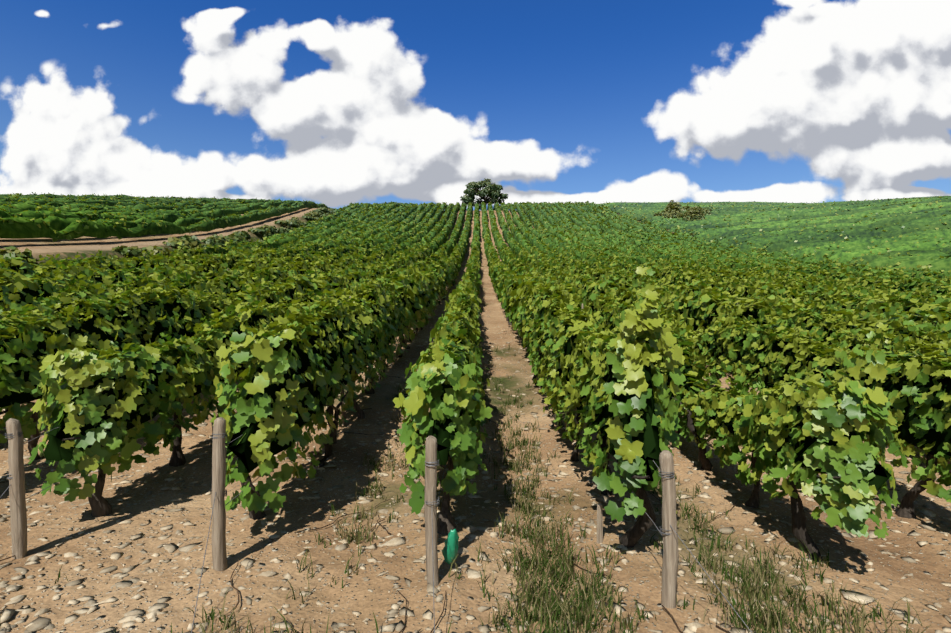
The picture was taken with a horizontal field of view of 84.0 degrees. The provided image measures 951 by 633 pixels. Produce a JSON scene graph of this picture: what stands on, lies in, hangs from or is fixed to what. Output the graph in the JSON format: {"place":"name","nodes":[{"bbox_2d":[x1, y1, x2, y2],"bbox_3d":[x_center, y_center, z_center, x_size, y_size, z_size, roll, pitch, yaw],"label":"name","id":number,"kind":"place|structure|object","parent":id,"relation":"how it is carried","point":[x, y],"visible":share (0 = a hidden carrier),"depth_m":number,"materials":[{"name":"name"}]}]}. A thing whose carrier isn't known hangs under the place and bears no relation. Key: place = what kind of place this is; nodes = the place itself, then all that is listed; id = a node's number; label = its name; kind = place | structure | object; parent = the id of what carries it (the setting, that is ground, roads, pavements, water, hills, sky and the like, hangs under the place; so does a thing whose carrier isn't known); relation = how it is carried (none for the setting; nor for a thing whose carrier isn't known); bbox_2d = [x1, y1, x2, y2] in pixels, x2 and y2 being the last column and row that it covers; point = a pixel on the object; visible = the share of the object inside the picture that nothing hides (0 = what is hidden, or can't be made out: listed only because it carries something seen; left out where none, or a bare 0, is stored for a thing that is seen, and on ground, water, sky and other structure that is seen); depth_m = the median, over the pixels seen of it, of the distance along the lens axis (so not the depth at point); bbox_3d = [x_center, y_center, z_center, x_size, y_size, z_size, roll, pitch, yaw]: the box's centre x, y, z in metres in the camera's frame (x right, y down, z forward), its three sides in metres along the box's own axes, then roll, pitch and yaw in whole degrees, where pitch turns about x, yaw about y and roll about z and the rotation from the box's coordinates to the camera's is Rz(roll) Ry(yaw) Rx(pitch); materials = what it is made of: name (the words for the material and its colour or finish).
{"place":"outdoors","nodes":[
{"label":"outdoors","id":0,"kind":"place"},
{"bbox_2d":[0,208,950,632],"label":"terrain","id":1,"kind":"structure","parent":0,"point":[932,572],"depth_m":4.04,"materials":[{"name":"soil"}]},
{"bbox_2d":[0,207,334,263],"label":"grass verge","id":2,"kind":"structure","parent":1,"relation":"on","point":[221,239],"depth_m":40.87,"materials":[{"name":"green plant"}]},
{"bbox_2d":[0,343,751,632],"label":"trellis wires","id":3,"kind":"object","parent":1,"relation":"on","point":[21,434],"visible":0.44,"depth_m":3.23,"materials":[{"name":"grey metal"}]},
{"bbox_2d":[0,355,899,632],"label":"twigs","id":4,"kind":"object","parent":1,"relation":"on","point":[444,601],"visible":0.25,"depth_m":3.63,"materials":[{"name":"wood"}]},
{"bbox_2d":[442,529,458,563],"bbox_3d":[-0.161,1.508,3.460,0.114,0.248,0.062,6,6,-22],"label":"plastic bottle","id":5,"kind":"object","parent":1,"relation":"on","point":[450,549],"visible":0.98,"depth_m":3.44,"materials":[{"name":"green plastic"}]},
{"bbox_2d":[1,344,926,632],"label":"grass tufts","id":6,"kind":"object","parent":1,"relation":"on","point":[553,608],"visible":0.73,"depth_m":3.40,"materials":[{"name":"green plant"}]},
{"bbox_2d":[0,277,936,560],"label":"vine trunks","id":7,"kind":"object","parent":1,"relation":"on","point":[100,505],"visible":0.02,"depth_m":4.64,"materials":[{"name":"brown plant"}]},
{"bbox_2d":[0,264,950,537],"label":"vine leaves","id":8,"kind":"object","parent":1,"relation":"on","point":[72,366],"visible":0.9,"depth_m":4.44,"materials":[{"name":"green plant"}]},
{"bbox_2d":[0,194,950,490],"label":"vine rows","id":9,"kind":"object","parent":1,"relation":"on","point":[854,246],"visible":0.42,"depth_m":45.42,"materials":[{"name":"green plant"}]},
{"bbox_2d":[0,249,950,372],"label":"vine leaves","id":10,"kind":"object","parent":1,"relation":"on","point":[847,296],"visible":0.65,"depth_m":14.95,"materials":[{"name":"green plant"}]},
{"bbox_2d":[0,321,950,632],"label":"pebbles","id":11,"kind":"object","parent":1,"relation":"on","point":[128,619],"visible":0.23,"depth_m":3.71,"materials":[{"name":"stone"}]},
{"bbox_2d":[0,192,950,271],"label":"vine leaves","id":12,"kind":"object","parent":1,"relation":"on","point":[83,198],"visible":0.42,"depth_m":74.81,"materials":[{"name":"green plant"}]},
{"bbox_2d":[6,242,950,608],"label":"wooden posts","id":13,"kind":"object","parent":1,"relation":"on","point":[18,518],"visible":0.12,"depth_m":3.36,"materials":[{"name":"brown wood"}]},
{"bbox_2d":[460,178,508,209],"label":"lone tree","id":14,"kind":"object","parent":1,"relation":"on","point":[491,190],"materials":[{"name":"green plant"}]},
{"bbox_2d":[177,227,950,293],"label":"vine leaves","id":15,"kind":"object","parent":1,"relation":"on","point":[408,253],"visible":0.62,"depth_m":39.16,"materials":[{"name":"green plant"}]},
{"bbox_2d":[596,504,602,543],"bbox_3d":[0.935,1.589,3.976,0.045,0.360,0.023,-3,5,-28],"label":"stake","id":16,"kind":"object","parent":1,"relation":"on","point":[599,523],"visible":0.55,"depth_m":3.96,"materials":[{"name":"brown wood"}]},
{"bbox_2d":[653,200,715,236],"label":"bushes","id":17,"kind":"object","parent":1,"relation":"on","point":[691,213],"depth_m":89.27,"materials":[{"name":"green plant"}]},
{"bbox_2d":[0,0,950,209],"label":"sky","id":18,"kind":"structure","parent":0,"point":[333,103],"materials":[{"name":"blue"}]}
]}

